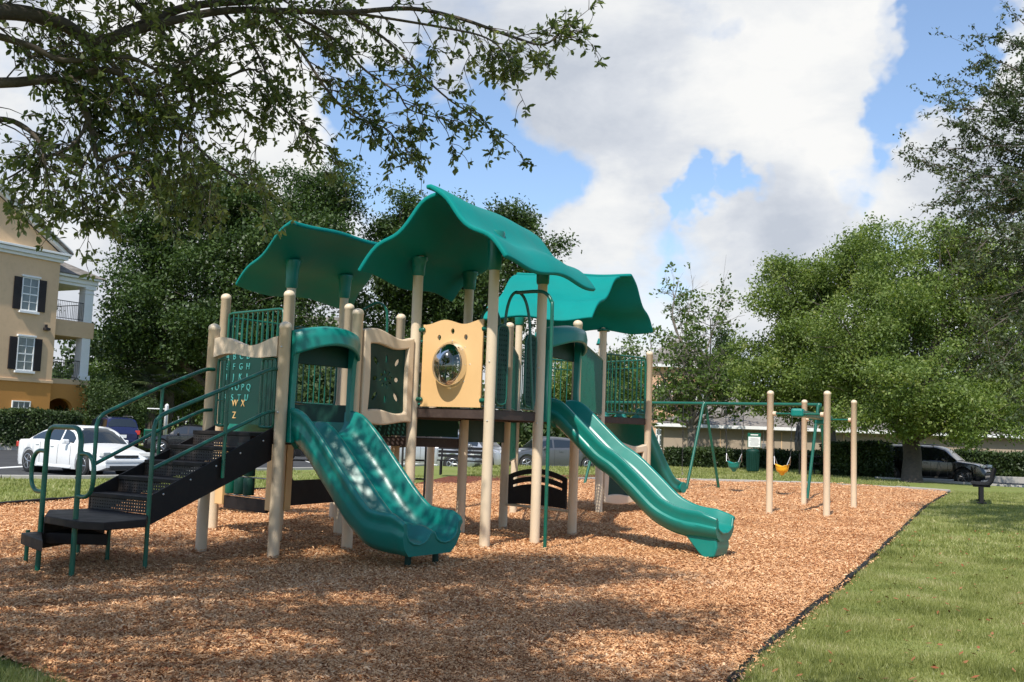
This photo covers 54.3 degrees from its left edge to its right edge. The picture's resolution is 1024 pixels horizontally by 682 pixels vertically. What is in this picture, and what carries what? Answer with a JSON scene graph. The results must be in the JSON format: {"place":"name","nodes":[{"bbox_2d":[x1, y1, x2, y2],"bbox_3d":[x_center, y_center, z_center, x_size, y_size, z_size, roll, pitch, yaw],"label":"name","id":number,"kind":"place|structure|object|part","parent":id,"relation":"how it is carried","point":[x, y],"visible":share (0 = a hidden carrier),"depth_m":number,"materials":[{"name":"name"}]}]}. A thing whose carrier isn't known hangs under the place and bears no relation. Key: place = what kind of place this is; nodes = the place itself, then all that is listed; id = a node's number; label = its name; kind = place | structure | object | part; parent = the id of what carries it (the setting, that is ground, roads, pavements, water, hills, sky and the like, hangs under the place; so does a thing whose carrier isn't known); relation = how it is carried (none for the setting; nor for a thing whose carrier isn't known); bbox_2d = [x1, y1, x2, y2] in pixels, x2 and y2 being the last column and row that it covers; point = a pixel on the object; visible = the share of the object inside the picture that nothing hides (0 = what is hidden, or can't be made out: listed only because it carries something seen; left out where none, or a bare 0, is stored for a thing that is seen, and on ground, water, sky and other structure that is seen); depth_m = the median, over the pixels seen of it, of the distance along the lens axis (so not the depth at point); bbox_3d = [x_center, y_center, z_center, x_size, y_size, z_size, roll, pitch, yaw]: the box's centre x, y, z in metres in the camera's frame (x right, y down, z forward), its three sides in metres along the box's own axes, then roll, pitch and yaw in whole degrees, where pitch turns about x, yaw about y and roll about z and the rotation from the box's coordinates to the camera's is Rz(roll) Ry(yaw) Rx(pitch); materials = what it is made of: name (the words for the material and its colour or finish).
{"place":"outdoors","nodes":[
{"label":"outdoors","id":0,"kind":"place"},
{"bbox_2d":[138,442,149,449],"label":"verge by building","id":1,"kind":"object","parent":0,"point":[140,446],"depth_m":51.41,"materials":[{"name":"green plant"}]},
{"bbox_2d":[0,407,83,447],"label":"clipped hedge","id":2,"kind":"object","parent":1,"relation":"on","point":[17,424],"visible":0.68,"depth_m":46.85,"materials":[{"name":"green plant"}]},
{"bbox_2d":[0,184,105,424],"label":"apartment building","id":3,"kind":"structure","parent":1,"relation":"on","point":[33,282],"depth_m":53.15,"materials":[{"name":"beige paint"}]},
{"bbox_2d":[11,400,30,408],"bbox_3d":[-25.701,3.810,52.189,0.090,1.370,1.070,-1,-6,29],"label":"window","id":4,"kind":"structure","parent":3,"relation":"in","point":[26,404],"depth_m":52.20,"materials":[{"name":"white glass"}]},
{"bbox_2d":[13,334,36,373],"bbox_3d":[-25.557,0.684,52.455,0.170,2.010,1.160,-1,-6,29],"label":"window","id":5,"kind":"structure","parent":3,"relation":"in","point":[25,344],"depth_m":52.45,"materials":[{"name":"white glass"}]},
{"bbox_2d":[18,274,41,314],"bbox_3d":[-25.447,-2.451,52.740,0.170,2.010,1.160,-1,-6,29],"label":"window","id":6,"kind":"structure","parent":3,"relation":"in","point":[30,285],"depth_m":52.74,"materials":[{"name":"white glass"}]},
{"bbox_2d":[60,355,161,417],"bbox_3d":[-25.585,3.543,63.520,7.058,5.702,6.061,2,-5,0],"label":"shrub","id":7,"kind":"object","parent":1,"relation":"on","point":[98,369],"visible":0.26,"depth_m":62.84,"materials":[{"name":"green plant"}]},
{"bbox_2d":[55,368,168,432],"bbox_3d":[-23.217,3.672,57.059,6.085,4.459,5.703,2,-5,0],"label":"shrub","id":8,"kind":"object","parent":1,"relation":"on","point":[101,404],"visible":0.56,"depth_m":56.09,"materials":[{"name":"green plant"}]},
{"bbox_2d":[123,359,176,441],"bbox_3d":[-22.119,3.674,60.810,3.490,5.196,3.576,2,-5,0],"label":"palm tree","id":9,"kind":"object","parent":1,"relation":"on","point":[151,370],"visible":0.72,"depth_m":60.61,"materials":[{"name":"green plant"}]},
{"bbox_2d":[147,404,168,434],"bbox_3d":[-19.122,4.479,53.755,1.135,2.260,0.170,2,-5,0],"label":"sign post","id":10,"kind":"object","parent":1,"relation":"on","point":[166,419],"visible":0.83,"depth_m":53.73,"materials":[{"name":"white metal"}]},
{"bbox_2d":[148,360,192,434],"bbox_3d":[-21.711,3.740,62.931,3.660,5.477,3.610,2,-5,0],"label":"palm tree","id":11,"kind":"object","parent":1,"relation":"on","point":[170,398],"visible":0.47,"depth_m":62.61,"materials":[{"name":"green plant"}]},
{"bbox_2d":[156,369,204,427],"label":"shrub","id":12,"kind":"object","parent":1,"relation":"on","point":[194,393],"visible":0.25,"depth_m":65.29,"materials":[{"name":"green plant"}]},
{"bbox_2d":[73,147,383,391],"bbox_3d":[-17.490,-3.034,62.197,19.226,19.553,14.354,2,-5,0],"label":"live oak","id":13,"kind":"object","parent":1,"relation":"on","point":[180,322],"visible":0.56,"depth_m":60.26,"materials":[{"name":"green plant"}]},
{"bbox_2d":[329,178,582,407],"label":"live oak","id":14,"kind":"object","parent":1,"relation":"on","point":[394,300],"visible":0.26,"depth_m":65.48,"materials":[{"name":"green plant"}]},
{"bbox_2d":[141,429,157,444],"bbox_3d":[-19.756,5.260,54.686,0.800,0.870,0.750,2,-5,0],"label":"utility cabinet","id":15,"kind":"object","parent":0,"point":[147,431],"visible":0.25,"depth_m":54.40,"materials":[{"name":"green paint"}]},
{"bbox_2d":[0,450,311,474],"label":"car park","id":16,"kind":"structure","parent":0,"point":[8,458],"depth_m":33.26,"materials":[{"name":"grey asphalt"}]},
{"bbox_2d":[0,443,17,449],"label":"kerb by building","id":17,"kind":"structure","parent":16,"relation":"on","point":[4,447],"depth_m":46.65,"materials":[{"name":"concrete"}]},
{"bbox_2d":[16,425,149,474],"bbox_3d":[-12.571,3.184,29.193,4.680,1.437,2.050,-2,-7,37],"label":"parked car","id":18,"kind":"object","parent":16,"relation":"on","point":[63,450],"visible":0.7,"depth_m":28.35,"materials":[{"name":"white paint"}]},
{"bbox_3d":[-13.458,2.705,29.000,1.552,0.319,0.133,-2,-7,37],"label":"side window","id":19,"kind":"part","parent":18,"relation":"part of","materials":[{"name":"grey glass"}]},
{"bbox_3d":[-12.513,2.703,28.286,0.655,0.370,0.135,-2,-7,37],"label":"side window","id":20,"kind":"part","parent":18,"relation":"part of","materials":[{"name":"grey glass"}]},
{"bbox_2d":[90,415,139,447],"bbox_3d":[-20.878,4.780,51.913,2.160,1.811,4.631,6,-7,-37],"label":"parked car","id":21,"kind":"object","parent":16,"relation":"on","point":[125,427],"visible":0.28,"depth_m":50.37,"materials":[{"name":"blue paint"}]},
{"bbox_3d":[-20.558,4.166,50.288,0.141,0.453,0.934,6,-7,-37],"label":"side window","id":22,"kind":"part","parent":21,"relation":"part of","materials":[{"name":"brown glass"}]},
{"bbox_3d":[-19.663,4.140,50.386,1.403,0.415,0.226,6,-7,-37],"label":"rear window","id":23,"kind":"part","parent":21,"relation":"part of","materials":[{"name":"grey glass"}]},
{"bbox_2d":[143,424,202,452],"bbox_3d":[-16.382,5.040,51.303,4.730,1.487,2.120,3,-5,-16],"label":"parked car","id":24,"kind":"object","parent":16,"relation":"on","point":[179,434],"visible":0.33,"depth_m":50.25,"materials":[{"name":"black paint"}]},
{"bbox_3d":[-16.741,4.533,50.445,0.663,0.385,0.141,3,-5,-16],"label":"side window","id":25,"kind":"part","parent":24,"relation":"part of","materials":[{"name":"grey glass"}]},
{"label":"side window","id":26,"kind":"part","parent":24,"relation":"part of","materials":[{"name":"grey glass"}]},
{"bbox_2d":[0,464,423,478],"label":"kerb near car park","id":27,"kind":"structure","parent":16,"relation":"on","point":[98,476],"depth_m":22.95,"materials":[{"name":"concrete"}]},
{"bbox_2d":[293,449,305,457],"bbox_3d":[-8.977,4.881,46.722,4.730,1.487,2.120,3,-5,-15],"label":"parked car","id":28,"kind":"object","parent":16,"relation":"on","point":[298,453],"visible":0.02,"depth_m":45.58,"materials":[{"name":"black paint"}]},
{"bbox_2d":[0,423,946,681],"bbox_3d":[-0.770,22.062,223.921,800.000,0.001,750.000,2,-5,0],"label":"ground","id":29,"kind":"structure","parent":0,"point":[64,681],"depth_m":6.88,"materials":[{"name":"brown wood"}]},
{"bbox_2d":[302,317,338,369],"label":"apartment building","id":30,"kind":"structure","parent":29,"relation":"on","point":[335,318],"depth_m":104.64,"materials":[{"name":"beige paint"}]},
{"bbox_2d":[21,184,734,578],"bbox_3d":[-0.342,0.676,14.476,12.463,4.314,7.528,5,-6,-31],"label":"play structure","id":31,"kind":"object","parent":29,"relation":"on","point":[445,244],"visible":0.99,"depth_m":12.10,"materials":[{"name":"teal plastic"}]},
{"bbox_2d":[0,545,852,681],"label":"wood chips","id":32,"kind":"object","parent":29,"relation":"on","point":[395,642],"visible":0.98,"depth_m":7.18,"materials":[{"name":"brown wood"}]},
{"bbox_2d":[52,315,813,447],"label":"woodland","id":33,"kind":"object","parent":29,"relation":"on","point":[525,433],"visible":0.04,"depth_m":83.95,"materials":[{"name":"green plant"}]},
{"bbox_2d":[388,446,480,466],"bbox_3d":[-3.701,4.461,40.250,4.730,1.517,2.120,1,-5,8],"label":"parked car","id":34,"kind":"object","parent":29,"relation":"on","point":[420,452],"visible":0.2,"depth_m":39.25,"materials":[{"name":"silver metal"}]},
{"bbox_2d":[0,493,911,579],"bbox_3d":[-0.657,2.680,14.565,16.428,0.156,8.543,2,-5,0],"label":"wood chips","id":35,"kind":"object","parent":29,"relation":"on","point":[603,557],"visible":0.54,"depth_m":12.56,"materials":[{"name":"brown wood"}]},
{"bbox_2d":[442,430,520,464],"bbox_3d":[-1.929,4.740,43.545,4.532,1.691,2.120,-1,-6,30],"label":"parked car","id":36,"kind":"object","parent":29,"relation":"on","point":[496,454],"visible":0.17,"depth_m":42.26,"materials":[{"name":"silver metal"}]},
{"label":"side window","id":37,"kind":"part","parent":36,"relation":"part of","materials":[{"name":"grey glass"}]},
{"bbox_2d":[518,436,594,466],"bbox_3d":[1.734,5.003,44.235,4.631,1.537,2.120,4,-6,-20],"label":"parked car","id":38,"kind":"object","parent":29,"relation":"on","point":[559,451],"visible":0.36,"depth_m":43.44,"materials":[{"name":"grey paint"}]},
{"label":"side window","id":39,"kind":"part","parent":38,"relation":"part of","materials":[{"name":"grey glass"}]},
{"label":"side window","id":40,"kind":"part","parent":38,"relation":"part of","materials":[{"name":"grey glass"}]},
{"bbox_2d":[551,358,624,416],"bbox_3d":[3.944,3.912,62.283,6.790,6.792,6.718,2,-5,0],"label":"shrub","id":41,"kind":"object","parent":29,"relation":"on","point":[563,383],"visible":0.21,"depth_m":61.18,"materials":[{"name":"green plant"}]},
{"bbox_2d":[232,478,947,518],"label":"wood chips","id":42,"kind":"object","parent":29,"relation":"on","point":[588,498],"visible":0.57,"depth_m":23.57,"materials":[{"name":"brown wood"}]},
{"bbox_2d":[594,334,660,416],"bbox_3d":[6.480,3.285,59.642,4.956,7.734,4.723,2,-5,0],"label":"shrub","id":43,"kind":"object","parent":29,"relation":"on","point":[637,350],"visible":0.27,"depth_m":59.28,"materials":[{"name":"plant"}]},
{"bbox_2d":[634,339,714,446],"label":"tree","id":44,"kind":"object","parent":29,"relation":"on","point":[662,370],"depth_m":78.11,"materials":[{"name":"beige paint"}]},
{"bbox_2d":[656,429,660,445],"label":"window","id":45,"kind":"structure","parent":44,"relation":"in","point":[656,429],"depth_m":77.64,"materials":[{"name":"white glass"}]},
{"bbox_2d":[584,401,823,498],"bbox_3d":[5.350,2.958,27.864,6.693,2.525,2.110,-2,-7,37],"label":"swing set","id":46,"kind":"object","parent":29,"relation":"on","point":[817,405],"visible":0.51,"depth_m":27.47,"materials":[{"name":"green paint"}]},
{"bbox_2d":[682,407,683,474],"bbox_3d":[4.843,2.791,28.279,0.069,2.007,0.028,2,-5,0],"label":"swing chain","id":47,"kind":"object","parent":46,"relation":"hanging from","point":[682,439],"visible":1,"depth_m":28.28,"materials":[{"name":"grey metal"}]},
{"bbox_2d":[725,405,744,471],"bbox_3d":[6.086,2.663,27.331,0.460,1.837,0.392,2,-5,0],"label":"bucket swing","id":48,"kind":"object","parent":46,"relation":"hanging from","point":[733,466],"visible":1,"depth_m":27.20,"materials":[{"name":"teal plastic"}]},
{"bbox_2d":[773,417,792,474],"bbox_3d":[7.175,2.634,26.493,0.460,1.858,0.392,2,-5,0],"label":"bucket swing","id":49,"kind":"object","parent":46,"relation":"hanging from","point":[781,470],"visible":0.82,"depth_m":26.35,"materials":[{"name":"yellow plastic"}]},
{"bbox_2d":[701,321,744,386],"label":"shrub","id":50,"kind":"object","parent":29,"relation":"on","point":[718,342],"visible":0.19,"depth_m":74.36,"materials":[{"name":"green plant"}]},
{"bbox_2d":[766,390,856,516],"bbox_3d":[6.310,2.394,20.839,1.263,2.510,4.368,-1,-6,26],"label":"overhead ride","id":51,"kind":"object","parent":29,"relation":"on","point":[825,418],"visible":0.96,"depth_m":19.34,"materials":[{"name":"beige painted steel"},{"name":"teal plastic"}]},
{"bbox_2d":[654,393,1023,452],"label":"garage building","id":52,"kind":"structure","parent":29,"relation":"on","point":[671,434],"depth_m":56.59,"materials":[{"name":"beige paint"}]},
{"bbox_2d":[875,477,1023,486],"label":"kerb by road","id":53,"kind":"structure","parent":29,"relation":"on","point":[957,482],"depth_m":39.80,"materials":[{"name":"concrete"}]},
{"bbox_2d":[902,343,996,388],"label":"woodland","id":54,"kind":"object","parent":29,"relation":"on","point":[948,370],"depth_m":83.72,"materials":[{"name":"green plant"}]},
{"bbox_2d":[0,466,1023,681],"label":"lawn","id":55,"kind":"structure","parent":0,"point":[447,471],"depth_m":11.31,"materials":[{"name":"green plant"}]},
{"bbox_2d":[0,649,74,681],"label":"lawn grass","id":56,"kind":"structure","parent":55,"relation":"on","point":[10,676],"depth_m":5.41,"materials":[{"name":"green plant"}]},
{"bbox_2d":[0,487,265,505],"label":"border edging","id":57,"kind":"object","parent":55,"relation":"on","point":[51,499],"visible":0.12,"depth_m":16.13,"materials":[{"name":"black plastic"}]},
{"bbox_2d":[0,467,423,503],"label":"lawn grass","id":58,"kind":"structure","parent":55,"relation":"on","point":[24,482],"depth_m":20.26,"materials":[{"name":"green plant"}]},
{"bbox_2d":[0,0,609,281],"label":"live oak","id":59,"kind":"object","parent":55,"relation":"on","point":[95,53],"visible":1,"depth_m":6.73,"materials":[{"name":"green plant"}]},
{"bbox_2d":[437,447,482,474],"bbox_3d":[-1.449,3.684,30.783,1.700,0.910,0.609,2,-5,0],"label":"park bench","id":60,"kind":"object","parent":55,"relation":"on","point":[441,455],"visible":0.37,"depth_m":30.98,"materials":[{"name":"black metal"}]},
{"bbox_2d":[415,475,594,483],"bbox_3d":[0.502,4.202,30.561,2.991,0.001,12.658,-3,-7,41],"label":"red mulch bed","id":61,"kind":"object","parent":55,"relation":"on","point":[448,479],"visible":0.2,"depth_m":28.73,"materials":[{"name":"brown wood"}]},
{"bbox_2d":[31,502,1023,681],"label":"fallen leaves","id":62,"kind":"object","parent":55,"relation":"on","point":[573,614],"visible":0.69,"depth_m":8.21,"materials":[{"name":"brown plant"}]},
{"bbox_2d":[607,260,765,447],"bbox_3d":[9.210,0.953,51.019,8.781,11.189,7.852,2,-5,0],"label":"young tree","id":63,"kind":"object","parent":55,"relation":"on","point":[683,389],"visible":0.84,"depth_m":50.71,"materials":[{"name":"green plant"}]},
{"bbox_2d":[467,464,909,486],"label":"lawn grass","id":64,"kind":"structure","parent":55,"relation":"on","point":[563,470],"depth_m":39.11,"materials":[{"name":"green plant"}]},
{"bbox_2d":[663,445,820,469],"bbox_3d":[12.453,6.056,51.208,10.307,1.369,1.965,4,-6,-21],"label":"clipped hedge","id":65,"kind":"object","parent":55,"relation":"on","point":[675,457],"visible":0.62,"depth_m":49.85,"materials":[{"name":"green plant"}]},
{"bbox_2d":[746,448,759,471],"bbox_3d":[10.590,5.233,43.912,0.594,1.000,0.594,2,-5,0],"label":"litter bin","id":66,"kind":"object","parent":55,"relation":"on","point":[752,459],"visible":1,"depth_m":43.68,"materials":[{"name":"green plastic"}]},
{"bbox_2d":[747,433,760,448],"bbox_3d":[10.985,5.064,45.335,0.600,1.762,0.105,2,-5,0],"label":"notice board","id":67,"kind":"object","parent":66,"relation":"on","point":[754,440],"visible":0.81,"depth_m":45.34,"materials":[{"name":"white paint"}]},
{"bbox_2d":[578,477,949,491],"bbox_3d":[7.835,4.669,32.640,11.932,0.169,2.927,2,-5,-3],"label":"border edging","id":68,"kind":"object","parent":55,"relation":"on","point":[741,480],"visible":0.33,"depth_m":33.55,"materials":[{"name":"concrete"}]},
{"bbox_2d":[794,420,801,473],"bbox_3d":[12.551,4.612,43.573,0.428,2.349,0.428,0,-6,22],"label":"closed umbrella","id":69,"kind":"object","parent":55,"relation":"on","point":[797,441],"visible":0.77,"depth_m":43.50,"materials":[{"name":"black fabric"}]},
{"bbox_2d":[798,456,822,473],"bbox_3d":[14.070,5.580,44.788,2.000,0.781,1.640,2,-5,0],"label":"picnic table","id":70,"kind":"object","parent":55,"relation":"on","point":[813,463],"visible":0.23,"depth_m":44.45,"materials":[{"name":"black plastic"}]},
{"bbox_2d":[717,224,911,440],"bbox_3d":[14.061,0.349,46.088,7.837,12.014,7.774,6,-7,-37],"label":"maple tree","id":71,"kind":"object","parent":55,"relation":"on","point":[805,281],"visible":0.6,"depth_m":45.54,"materials":[{"name":"green plant"}]},
{"bbox_2d":[723,491,949,681],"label":"border edging","id":72,"kind":"object","parent":55,"relation":"on","point":[810,609],"visible":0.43,"depth_m":8.34,"materials":[{"name":"black plastic"}]},
{"bbox_2d":[816,439,895,477],"bbox_3d":[15.175,5.227,44.003,3.214,1.900,1.993,-2,-6,36],"label":"clipped hedge","id":73,"kind":"object","parent":55,"relation":"on","point":[875,458],"visible":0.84,"depth_m":43.23,"materials":[{"name":"green plant"}]},
{"bbox_2d":[779,211,1023,482],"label":"broad maple","id":74,"kind":"object","parent":55,"relation":"on","point":[960,406],"visible":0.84,"depth_m":40.28,"materials":[{"name":"green plant"}]},
{"bbox_2d":[892,1,1023,431],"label":"elm tree","id":75,"kind":"object","parent":55,"relation":"on","point":[1013,193],"visible":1,"depth_m":18.22,"materials":[{"name":"green plant"}]},
{"bbox_2d":[971,467,996,503],"bbox_3d":[12.273,3.746,26.008,0.594,0.892,1.946,0,-6,24],"label":"park bench","id":76,"kind":"object","parent":55,"relation":"on","point":[980,485],"visible":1,"depth_m":25.21,"materials":[{"name":"black metal"}]},
{"bbox_2d":[0,0,1023,421],"label":"sky","id":77,"kind":"structure","parent":0,"point":[710,133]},
{"bbox_2d":[722,550,1023,681],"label":"lawn grass","id":78,"kind":"structure","parent":0,"point":[808,654],"depth_m":7.72,"materials":[{"name":"green plant"}]},
{"bbox_2d":[875,489,1023,560],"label":"lawn grass","id":79,"kind":"structure","parent":0,"point":[1001,525],"depth_m":17.09,"materials":[{"name":"green plant"}]},
{"bbox_2d":[941,480,1023,484],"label":"road","id":80,"kind":"structure","parent":0,"point":[1006,483],"depth_m":48.23,"materials":[{"name":"grey asphalt"}]},
{"bbox_2d":[891,443,991,481],"bbox_3d":[18.984,5.575,45.243,4.829,1.791,2.240,-2,-6,36],"label":"parked car","id":81,"kind":"object","parent":80,"relation":"on","point":[940,462],"visible":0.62,"depth_m":44.17,"materials":[{"name":"black paint"}]},
{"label":"side window","id":82,"kind":"part","parent":81,"relation":"part of","materials":[{"name":"black glass"}]},
{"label":"side window","id":83,"kind":"part","parent":81,"relation":"part of","materials":[{"name":"black glass"}]},
{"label":"side window","id":84,"kind":"part","parent":81,"relation":"part of","materials":[{"name":"black glass"}]},
{"bbox_2d":[923,476,1023,482],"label":"kerb far side of road","id":85,"kind":"structure","parent":80,"relation":"on","point":[1001,479],"depth_m":49.38,"materials":[{"name":"concrete"}]},
{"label":"verge by garage","id":86,"kind":"structure","parent":0,"visible":0},
{"bbox_2d":[953,446,1023,476],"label":"clipped hedge","id":87,"kind":"object","parent":86,"relation":"on","point":[1009,464],"visible":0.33,"depth_m":51.07,"materials":[{"name":"green plant"}]}
]}

